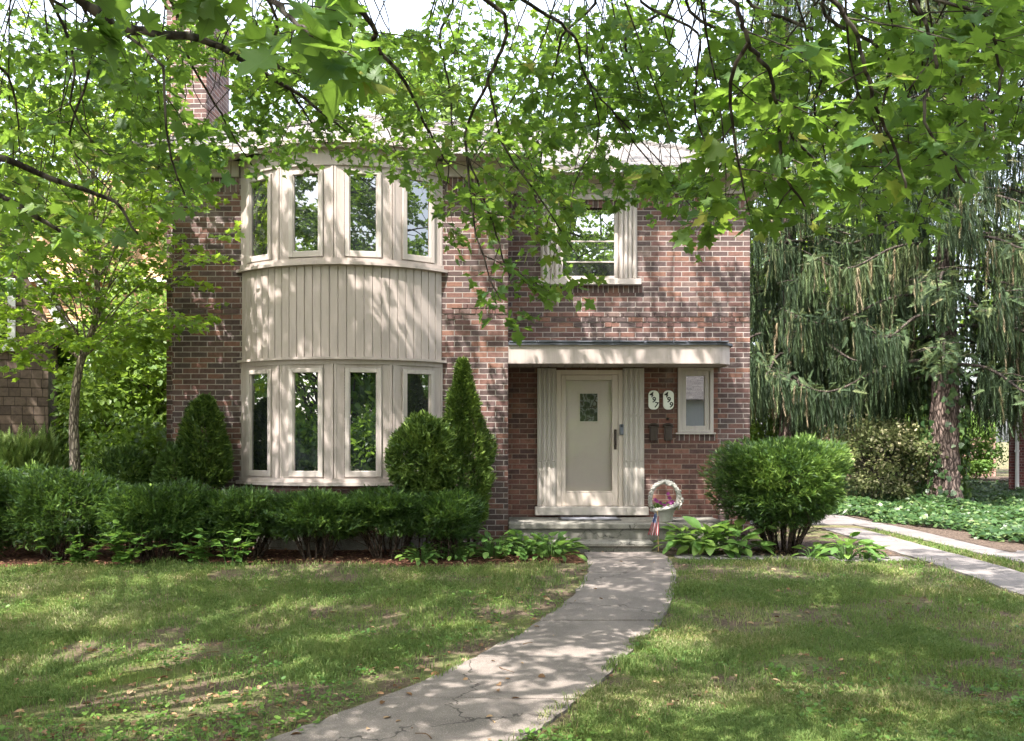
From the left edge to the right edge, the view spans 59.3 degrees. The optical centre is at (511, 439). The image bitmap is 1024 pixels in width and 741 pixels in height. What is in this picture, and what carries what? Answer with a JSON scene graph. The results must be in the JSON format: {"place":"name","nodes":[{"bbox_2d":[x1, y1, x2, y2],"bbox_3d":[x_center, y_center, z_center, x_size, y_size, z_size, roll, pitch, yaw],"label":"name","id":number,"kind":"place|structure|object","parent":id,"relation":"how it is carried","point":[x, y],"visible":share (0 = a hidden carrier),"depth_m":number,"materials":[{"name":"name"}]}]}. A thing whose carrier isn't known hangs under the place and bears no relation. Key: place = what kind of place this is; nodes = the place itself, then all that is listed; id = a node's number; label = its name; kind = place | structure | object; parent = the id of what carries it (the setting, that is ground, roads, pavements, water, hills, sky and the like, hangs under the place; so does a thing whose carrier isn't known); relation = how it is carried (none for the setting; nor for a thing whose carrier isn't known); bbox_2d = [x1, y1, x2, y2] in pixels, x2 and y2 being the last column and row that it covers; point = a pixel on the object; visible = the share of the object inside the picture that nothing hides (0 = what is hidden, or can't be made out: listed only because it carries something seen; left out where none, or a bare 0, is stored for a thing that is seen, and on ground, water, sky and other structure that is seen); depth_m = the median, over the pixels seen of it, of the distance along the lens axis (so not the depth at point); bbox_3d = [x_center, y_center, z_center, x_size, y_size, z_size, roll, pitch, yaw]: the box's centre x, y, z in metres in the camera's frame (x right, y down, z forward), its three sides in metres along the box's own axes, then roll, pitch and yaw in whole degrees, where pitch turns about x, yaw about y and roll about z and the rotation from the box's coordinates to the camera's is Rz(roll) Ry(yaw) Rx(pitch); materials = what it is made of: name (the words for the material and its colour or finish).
{"place":"outdoors","nodes":[
{"label":"outdoors","id":0,"kind":"place"},
{"bbox_2d":[0,442,1023,740],"bbox_3d":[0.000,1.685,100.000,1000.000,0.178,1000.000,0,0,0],"label":"ground","id":1,"kind":"structure","parent":0,"point":[384,680],"depth_m":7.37,"materials":[{"name":"green plant"}]},
{"bbox_2d":[0,180,74,517],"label":"shingled house","id":2,"kind":"structure","parent":1,"relation":"on","point":[24,397],"depth_m":16.84,"materials":[{"name":"brown brick"}]},
{"bbox_2d":[0,278,15,350],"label":"window","id":3,"kind":"structure","parent":2,"relation":"in","point":[13,303],"depth_m":16.68,"materials":[{"name":"white glass"}]},
{"bbox_2d":[58,339,75,427],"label":"leafy bush","id":4,"kind":"object","parent":1,"relation":"on","point":[62,363],"depth_m":22.48,"materials":[{"name":"green plant"}]},
{"bbox_2d":[22,85,165,312],"bbox_3d":[-15.050,-6.389,36.133,10.290,16.430,11.208,0,0,-39],"label":"shade tree","id":5,"kind":"object","parent":1,"relation":"on","point":[100,173],"visible":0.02,"depth_m":33.26,"materials":[{"name":"green plant"}]},
{"bbox_2d":[28,180,165,389],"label":"tan house","id":6,"kind":"structure","parent":1,"relation":"on","point":[137,254],"depth_m":33.00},
{"bbox_2d":[49,372,157,472],"bbox_3d":[-8.229,0.088,18.420,3.034,3.505,2.715,0,0,0],"label":"leafy bush","id":7,"kind":"object","parent":1,"relation":"on","point":[66,439],"visible":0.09,"depth_m":17.77,"materials":[{"name":"green plant"}]},
{"bbox_2d":[46,302,165,467],"bbox_3d":[-7.276,-0.446,17.481,3.124,4.581,3.116,0,0,-19],"label":"leafy bush","id":8,"kind":"object","parent":1,"relation":"on","point":[147,406],"visible":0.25,"depth_m":16.61,"materials":[{"name":"green plant"}]},
{"bbox_2d":[46,259,165,431],"bbox_3d":[-9.808,-1.375,23.070,4.949,6.453,4.864,0,0,0],"label":"leafy bush","id":9,"kind":"object","parent":1,"relation":"on","point":[149,301],"visible":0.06,"depth_m":22.82,"materials":[{"name":"green plant"}]},
{"bbox_2d":[64,408,172,514],"bbox_3d":[-6.365,0.642,15.039,2.228,2.357,2.002,0,0,42],"label":"leafy bush","id":10,"kind":"object","parent":1,"relation":"on","point":[147,444],"visible":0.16,"depth_m":14.84,"materials":[{"name":"green plant"}]},
{"bbox_2d":[0,0,244,544],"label":"maple tree","id":11,"kind":"object","parent":1,"relation":"on","point":[126,324],"visible":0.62,"depth_m":12.64,"materials":[{"name":"green plant"}]},
{"bbox_2d":[99,519,166,568],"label":"tall weed","id":12,"kind":"object","parent":1,"relation":"on","point":[123,557],"visible":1,"depth_m":11.55,"materials":[{"name":"green plant"}]},
{"bbox_2d":[168,528,216,566],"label":"tall weed","id":13,"kind":"object","parent":1,"relation":"on","point":[199,552],"visible":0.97,"depth_m":11.66,"materials":[{"name":"green plant"}]},
{"bbox_2d":[203,517,260,565],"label":"tall weed","id":14,"kind":"object","parent":1,"relation":"on","point":[237,555],"visible":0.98,"depth_m":11.63,"materials":[{"name":"green plant"}]},
{"bbox_2d":[276,114,305,121],"bbox_3d":[-8.045,-5.089,33.139,8.590,13.830,9.365,0,0,27],"label":"shade tree","id":15,"kind":"object","parent":1,"relation":"on","point":[294,119],"depth_m":31.47,"materials":[{"name":"green plant"}]},
{"bbox_2d":[0,540,584,567],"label":"mulch bed","id":16,"kind":"object","parent":1,"relation":"on","point":[336,556],"visible":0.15,"depth_m":12.17,"materials":[{"name":"brown soil"}]},
{"bbox_2d":[0,459,35,556],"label":"yew shrub","id":17,"kind":"object","parent":16,"relation":"on","point":[5,543],"visible":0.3,"depth_m":12.05,"materials":[{"name":"green plant"}]},
{"bbox_2d":[0,421,69,547],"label":"juniper bush","id":18,"kind":"object","parent":16,"relation":"on","point":[24,449],"visible":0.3,"depth_m":13.16,"materials":[{"name":"green plant"}]},
{"bbox_2d":[0,459,133,560],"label":"yew shrub","id":19,"kind":"object","parent":16,"relation":"on","point":[32,511],"visible":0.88,"depth_m":11.90,"materials":[{"name":"green plant"}]},
{"bbox_2d":[32,530,107,564],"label":"tall weed","id":20,"kind":"object","parent":16,"relation":"on","point":[77,555],"visible":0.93,"depth_m":11.62,"materials":[{"name":"green plant"}]},
{"bbox_2d":[86,442,155,551],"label":"round bush","id":21,"kind":"object","parent":16,"relation":"on","point":[132,460],"visible":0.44,"depth_m":12.76,"materials":[{"name":"green plant"}]},
{"bbox_2d":[90,476,218,561],"bbox_3d":[-4.756,1.086,12.179,1.866,1.220,1.231,0,0,0],"label":"yew shrub","id":22,"kind":"object","parent":16,"relation":"on","point":[155,509],"visible":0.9,"depth_m":11.82,"materials":[{"name":"green plant"}]},
{"bbox_2d":[146,439,206,552],"bbox_3d":[-4.796,0.830,12.803,0.798,1.723,0.835,0,0,24],"label":"topiary evergreen","id":23,"kind":"object","parent":16,"relation":"on","point":[162,467],"visible":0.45,"depth_m":12.59,"materials":[{"name":"green plant"}]},
{"bbox_2d":[174,392,235,551],"bbox_3d":[-4.420,0.490,12.976,0.876,2.393,0.836,0,0,0],"label":"topiary evergreen","id":24,"kind":"object","parent":16,"relation":"on","point":[194,420],"visible":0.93,"depth_m":12.77,"materials":[{"name":"green plant"}]},
{"bbox_2d":[179,484,300,559],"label":"yew shrub","id":25,"kind":"object","parent":16,"relation":"on","point":[236,505],"visible":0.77,"depth_m":11.88,"materials":[{"name":"green plant"}]},
{"bbox_2d":[259,485,383,558],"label":"yew shrub","id":26,"kind":"object","parent":16,"relation":"on","point":[316,511],"visible":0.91,"depth_m":11.82,"materials":[{"name":"green plant"}]},
{"bbox_2d":[337,484,442,558],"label":"yew shrub","id":27,"kind":"object","parent":16,"relation":"on","point":[394,508],"visible":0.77,"depth_m":11.86,"materials":[{"name":"green plant"}]},
{"bbox_2d":[389,542,458,566],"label":"leafy plant","id":28,"kind":"object","parent":16,"relation":"on","point":[417,558],"visible":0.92,"depth_m":11.92,"materials":[{"name":"green plant"}]},
{"bbox_2d":[383,410,465,554],"bbox_3d":[-1.222,0.616,12.417,1.208,2.100,1.030,0,0,0],"label":"round arborvitae","id":29,"kind":"object","parent":16,"relation":"on","point":[419,433],"visible":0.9,"depth_m":12.17,"materials":[{"name":"green plant"}]},
{"bbox_2d":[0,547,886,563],"bbox_3d":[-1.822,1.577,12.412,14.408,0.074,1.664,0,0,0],"label":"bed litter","id":30,"kind":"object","parent":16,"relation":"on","point":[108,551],"visible":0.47,"depth_m":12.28,"materials":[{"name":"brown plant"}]},
{"bbox_2d":[407,486,487,560],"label":"yew shrub","id":31,"kind":"object","parent":16,"relation":"on","point":[444,529],"visible":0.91,"depth_m":11.89,"materials":[{"name":"green plant"}]},
{"bbox_2d":[423,538,490,561],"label":"leafy plant","id":32,"kind":"object","parent":16,"relation":"on","point":[459,553],"visible":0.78,"depth_m":11.99,"materials":[{"name":"green plant"}]},
{"bbox_2d":[421,355,498,550],"bbox_3d":[-0.711,0.236,12.643,1.129,2.877,1.216,0,0,-23],"label":"pointed arborvitae","id":33,"kind":"object","parent":16,"relation":"on","point":[467,420],"visible":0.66,"depth_m":12.52,"materials":[{"name":"green plant"}]},
{"bbox_2d":[460,527,527,558],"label":"leafy plant","id":34,"kind":"object","parent":16,"relation":"on","point":[486,554],"visible":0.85,"depth_m":12.12,"materials":[{"name":"green plant"}]},
{"bbox_2d":[484,529,561,559],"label":"leafy plant","id":35,"kind":"object","parent":16,"relation":"on","point":[514,532],"visible":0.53,"depth_m":12.39,"materials":[{"name":"green plant"}]},
{"bbox_2d":[515,531,588,560],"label":"leafy plant","id":36,"kind":"object","parent":16,"relation":"on","point":[561,542],"visible":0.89,"depth_m":12.31,"materials":[{"name":"green plant"}]},
{"bbox_2d":[0,0,780,346],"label":"maple tree","id":37,"kind":"object","parent":1,"relation":"on","point":[332,64],"visible":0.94,"depth_m":7.40,"materials":[{"name":"green plant"}]},
{"bbox_2d":[359,65,479,122],"bbox_3d":[-3.954,-7.601,40.106,7.350,18.865,7.773,0,0,0],"label":"shade tree","id":38,"kind":"object","parent":1,"relation":"on","point":[445,113],"visible":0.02,"depth_m":39.24,"materials":[{"name":"green plant"}]},
{"bbox_2d":[132,0,776,552],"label":"brick house","id":39,"kind":"structure","parent":1,"relation":"on","point":[336,342],"depth_m":13.39,"materials":[{"name":"brick"}]},
{"bbox_2d":[246,369,271,475],"bbox_3d":[-3.681,-0.247,13.167,0.518,1.549,0.086,0,0,34],"label":"window","id":40,"kind":"structure","parent":39,"relation":"in","point":[258,382],"depth_m":13.17,"materials":[{"name":"clear glass"}]},
{"bbox_2d":[246,174,271,262],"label":"window","id":41,"kind":"structure","parent":39,"relation":"in","point":[258,202],"depth_m":13.17,"materials":[{"name":"beige paint"}]},
{"bbox_2d":[289,368,323,476],"bbox_3d":[-2.934,-0.247,12.857,0.518,1.549,0.086,0,0,11],"label":"window","id":42,"kind":"structure","parent":39,"relation":"in","point":[306,385],"depth_m":12.85,"materials":[{"name":"beige paint"}]},
{"bbox_2d":[289,169,323,257],"bbox_3d":[-2.934,-3.228,12.857,0.518,1.239,0.086,0,0,11],"label":"window","id":43,"kind":"structure","parent":39,"relation":"in","point":[306,195],"depth_m":12.85,"materials":[{"name":"clear glass"}]},
{"bbox_2d":[345,368,381,476],"bbox_3d":[-2.126,-0.247,12.857,0.518,1.549,0.086,0,0,-11],"label":"window","id":44,"kind":"structure","parent":39,"relation":"in","point":[363,386],"depth_m":12.85,"materials":[{"name":"clear glass"}]},
{"bbox_2d":[345,169,381,257],"bbox_3d":[-2.126,-3.228,12.857,0.518,1.239,0.086,0,0,-11],"label":"window","id":45,"kind":"structure","parent":39,"relation":"in","point":[363,209],"depth_m":12.85,"materials":[{"name":"clear glass"}]},
{"bbox_2d":[402,369,434,472],"bbox_3d":[-1.379,-0.247,13.167,0.518,1.549,0.086,0,0,-34],"label":"window","id":46,"kind":"structure","parent":39,"relation":"in","point":[418,386],"depth_m":13.16,"materials":[{"name":"glass"}]},
{"bbox_2d":[402,174,434,262],"bbox_3d":[-1.379,-3.228,13.167,0.518,1.239,0.086,0,0,-34],"label":"window","id":47,"kind":"structure","parent":39,"relation":"in","point":[418,230],"depth_m":13.16,"materials":[{"name":"beige paint"}]},
{"bbox_2d":[566,380,611,490],"bbox_3d":[1.230,0.010,14.389,0.910,2.080,0.052,0,0,0],"label":"front door","id":48,"kind":"structure","parent":39,"relation":"in","point":[588,402],"depth_m":14.37,"materials":[{"name":"paint"}]},
{"bbox_2d":[537,194,641,284],"bbox_3d":[1.222,-3.178,14.310,1.645,1.445,0.220,0,0,0],"label":"window","id":49,"kind":"structure","parent":39,"relation":"in","point":[595,240],"depth_m":14.34,"materials":[{"name":"beige paint"}]},
{"bbox_2d":[561,375,617,505],"bbox_3d":[1.230,0.008,14.246,0.904,2.075,0.133,0,0,0],"label":"storm door","id":50,"kind":"structure","parent":39,"relation":"in","point":[568,498],"depth_m":14.27,"materials":[{"name":"paint"}]},
{"bbox_2d":[648,390,658,409],"bbox_3d":[2.250,-0.635,14.289,0.171,0.305,0.030,0,0,0],"label":"number plaque","id":51,"kind":"object","parent":39,"relation":"attached to","point":[653,399],"visible":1,"depth_m":14.28,"materials":[{"name":"ceramic"}]},
{"bbox_2d":[648,423,658,442],"bbox_3d":[2.245,-0.108,14.253,0.179,0.325,0.086,0,0,0],"label":"mailbox","id":52,"kind":"object","parent":39,"relation":"attached to","point":[653,431],"visible":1,"depth_m":14.23,"materials":[{"name":"metal"}]},
{"bbox_2d":[648,479,683,522],"bbox_3d":[2.269,0.902,13.421,0.433,0.636,0.436,0,0,-43],"label":"basket planter","id":53,"kind":"object","parent":39,"relation":"on","point":[665,514],"visible":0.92,"depth_m":13.38,"materials":[{"name":"wicker"}]},
{"bbox_2d":[650,492,678,509],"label":"petunia plant","id":54,"kind":"object","parent":53,"relation":"in","point":[663,504],"visible":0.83,"depth_m":13.32,"materials":[{"name":"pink plant"}]},
{"bbox_2d":[663,390,673,409],"bbox_3d":[2.485,-0.635,14.289,0.171,0.305,0.030,0,0,0],"label":"number plaque","id":55,"kind":"object","parent":39,"relation":"attached to","point":[668,399],"visible":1,"depth_m":14.28,"materials":[{"name":"ceramic"}]},
{"bbox_2d":[663,423,673,442],"bbox_3d":[2.475,-0.108,14.253,0.179,0.325,0.086,0,0,0],"label":"mailbox","id":56,"kind":"object","parent":39,"relation":"attached to","point":[667,431],"visible":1,"depth_m":14.23,"materials":[{"name":"metal"}]},
{"bbox_2d":[676,367,715,433],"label":"window","id":57,"kind":"structure","parent":39,"relation":"in","point":[695,385],"depth_m":14.29,"materials":[{"name":"beige paint"}]},
{"bbox_2d":[265,552,675,740],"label":"walkway","id":58,"kind":"structure","parent":1,"relation":"on","point":[589,628],"depth_m":6.62,"materials":[{"name":"concrete"}]},
{"bbox_2d":[0,556,1023,740],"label":"lawn weeds","id":59,"kind":"object","parent":1,"relation":"on","point":[107,737],"visible":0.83,"depth_m":5.92,"materials":[{"name":"green plant"}]},
{"bbox_2d":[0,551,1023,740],"bbox_3d":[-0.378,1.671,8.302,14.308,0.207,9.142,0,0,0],"label":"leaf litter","id":60,"kind":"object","parent":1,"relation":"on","point":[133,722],"visible":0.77,"depth_m":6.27,"materials":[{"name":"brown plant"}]},
{"bbox_2d":[659,539,901,555],"bbox_3d":[3.820,1.607,13.570,3.360,0.057,1.860,0,0,0],"label":"planting bed","id":61,"kind":"object","parent":1,"relation":"on","point":[807,544],"visible":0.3,"depth_m":13.03,"materials":[{"name":"brown soil"}]},
{"bbox_2d":[648,511,658,551],"bbox_3d":[2.028,1.335,12.911,0.165,0.631,0.060,0,0,0],"label":"stick flag","id":62,"kind":"object","parent":61,"relation":"in","point":[654,529],"visible":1,"depth_m":12.90,"materials":[{"name":"multicoloured fabric"}]},
{"bbox_2d":[653,522,725,553],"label":"hosta","id":63,"kind":"object","parent":61,"relation":"on","point":[673,541],"visible":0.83,"depth_m":12.66,"materials":[{"name":"green plant"}]},
{"bbox_2d":[674,516,750,557],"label":"hosta","id":64,"kind":"object","parent":61,"relation":"on","point":[695,523],"visible":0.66,"depth_m":12.63,"materials":[{"name":"green plant"}]},
{"bbox_2d":[699,518,776,557],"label":"hosta","id":65,"kind":"object","parent":61,"relation":"on","point":[739,523],"visible":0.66,"depth_m":12.63,"materials":[{"name":"green plant"}]},
{"bbox_2d":[698,431,854,553],"bbox_3d":[3.848,0.768,12.952,2.361,1.855,1.721,0,0,0],"label":"yew bush","id":66,"kind":"object","parent":61,"relation":"on","point":[757,481],"visible":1,"depth_m":12.57,"materials":[{"name":"green plant"}]},
{"bbox_2d":[576,0,1023,263],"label":"maple tree","id":67,"kind":"object","parent":1,"relation":"on","point":[926,141],"visible":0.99,"depth_m":4.68,"materials":[{"name":"green plant"}]},
{"bbox_2d":[790,542,834,561],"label":"hosta","id":68,"kind":"object","parent":1,"relation":"on","point":[815,544],"visible":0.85,"depth_m":12.44,"materials":[{"name":"green plant"}]},
{"bbox_2d":[752,209,918,393],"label":"shade tree","id":69,"kind":"object","parent":1,"relation":"on","point":[800,301],"depth_m":41.78,"materials":[{"name":"green plant"}]},
{"bbox_2d":[777,479,1023,541],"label":"ivy ground cover","id":70,"kind":"object","parent":1,"relation":"on","point":[983,509],"visible":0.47,"depth_m":18.81,"materials":[{"name":"green plant"}]},
{"bbox_2d":[811,395,995,475],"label":"garage","id":71,"kind":"structure","parent":1,"relation":"on","point":[994,474],"depth_m":40.00,"materials":[{"name":"beige brick"}]},
{"bbox_2d":[838,476,1023,551],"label":"verge","id":72,"kind":"structure","parent":1,"relation":"on","point":[1005,545],"depth_m":15.18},
{"bbox_2d":[750,400,835,468],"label":"leafy bush","id":73,"kind":"object","parent":72,"relation":"on","point":[757,432],"visible":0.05,"depth_m":27.70,"materials":[{"name":"green plant"}]},
{"bbox_2d":[691,0,931,480],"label":"weeping spruce","id":74,"kind":"object","parent":72,"relation":"on","point":[784,279],"visible":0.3,"depth_m":24.64,"materials":[{"name":"green plant"}]},
{"bbox_2d":[751,171,968,480],"bbox_3d":[13.250,-4.116,33.144,7.984,11.899,7.643,0,0,-40],"label":"shade tree","id":75,"kind":"object","parent":72,"relation":"on","point":[890,210],"visible":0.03,"depth_m":31.60,"materials":[{"name":"green plant"}]},
{"bbox_2d":[817,411,948,501],"bbox_3d":[9.140,0.524,22.857,3.206,2.564,3.292,0,0,0],"label":"leafy bush","id":76,"kind":"object","parent":72,"relation":"on","point":[869,434],"visible":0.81,"depth_m":22.18,"materials":[{"name":"green plant"}]},
{"bbox_2d":[842,402,928,476],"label":"leafy bush","id":77,"kind":"object","parent":72,"relation":"on","point":[893,426],"visible":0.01,"depth_m":29.66,"materials":[{"name":"green plant"}]},
{"bbox_2d":[867,436,921,495],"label":"leafy bush","id":78,"kind":"object","parent":72,"relation":"on","point":[902,463],"visible":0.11,"depth_m":24.00,"materials":[{"name":"green plant"}]},
{"bbox_2d":[773,0,1023,500],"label":"weeping spruce","id":79,"kind":"object","parent":72,"relation":"on","point":[940,281],"visible":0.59,"depth_m":21.64,"materials":[{"name":"green plant"}]},
{"bbox_2d":[915,296,973,500],"bbox_3d":[10.661,-0.934,22.231,1.389,5.367,1.366,0,0,0],"label":"climbing ivy","id":80,"kind":"object","parent":79,"relation":"attached to","point":[965,447],"visible":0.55,"depth_m":21.84,"materials":[{"name":"green plant"}]},
{"bbox_2d":[927,410,1008,479],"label":"leafy bush","id":81,"kind":"object","parent":72,"relation":"on","point":[981,462],"visible":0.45,"depth_m":35.30,"materials":[{"name":"green plant"}]},
{"bbox_2d":[957,180,1023,429],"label":"weeping spruce","id":82,"kind":"object","parent":72,"relation":"on","point":[1022,237],"visible":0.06,"depth_m":25.56,"materials":[{"name":"green plant"}]},
{"bbox_2d":[955,181,1023,362],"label":"shade tree","id":83,"kind":"object","parent":1,"relation":"on","point":[990,261],"visible":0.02,"depth_m":41.93,"materials":[{"name":"green plant"}]},
{"bbox_2d":[1009,285,1023,489],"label":"brick house","id":84,"kind":"structure","parent":1,"relation":"on","point":[1016,464],"depth_m":26.84,"materials":[{"name":"brown"}]},
{"bbox_2d":[0,0,1023,441],"label":"sky","id":85,"kind":"structure","parent":0,"point":[401,13],"materials":[{"name":"white"}]},
{"bbox_2d":[558,517,620,520],"bbox_3d":[1.190,1.209,13.850,0.940,0.020,0.460,0,0,0],"label":"doormat","id":86,"kind":"object","parent":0,"point":[589,519],"visible":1,"depth_m":13.67,"materials":[{"name":"grey"}]},
{"bbox_2d":[674,555,913,561],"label":"side path","id":87,"kind":"structure","parent":0,"point":[746,557],"depth_m":12.41,"materials":[{"name":"concrete"}]},
{"bbox_2d":[810,531,881,559],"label":"hosta","id":88,"kind":"object","parent":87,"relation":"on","point":[849,548],"visible":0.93,"depth_m":12.25,"materials":[{"name":"green plant"}]},
{"bbox_2d":[852,542,889,562],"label":"hosta","id":89,"kind":"object","parent":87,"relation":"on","point":[867,555],"visible":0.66,"depth_m":12.34,"materials":[{"name":"green plant"}]},
{"bbox_2d":[750,512,888,525],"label":"driveway","id":90,"kind":"structure","parent":0,"point":[839,520],"depth_m":17.69,"materials":[{"name":"concrete"}]},
{"bbox_2d":[821,528,1023,596],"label":"driveway","id":91,"kind":"structure","parent":0,"point":[1009,579],"depth_m":12.05,"materials":[{"name":"concrete"}]},
{"bbox_2d":[853,524,1023,562],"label":"driveway","id":92,"kind":"structure","parent":0,"point":[981,549],"depth_m":14.14,"materials":[{"name":"concrete"}]}
]}

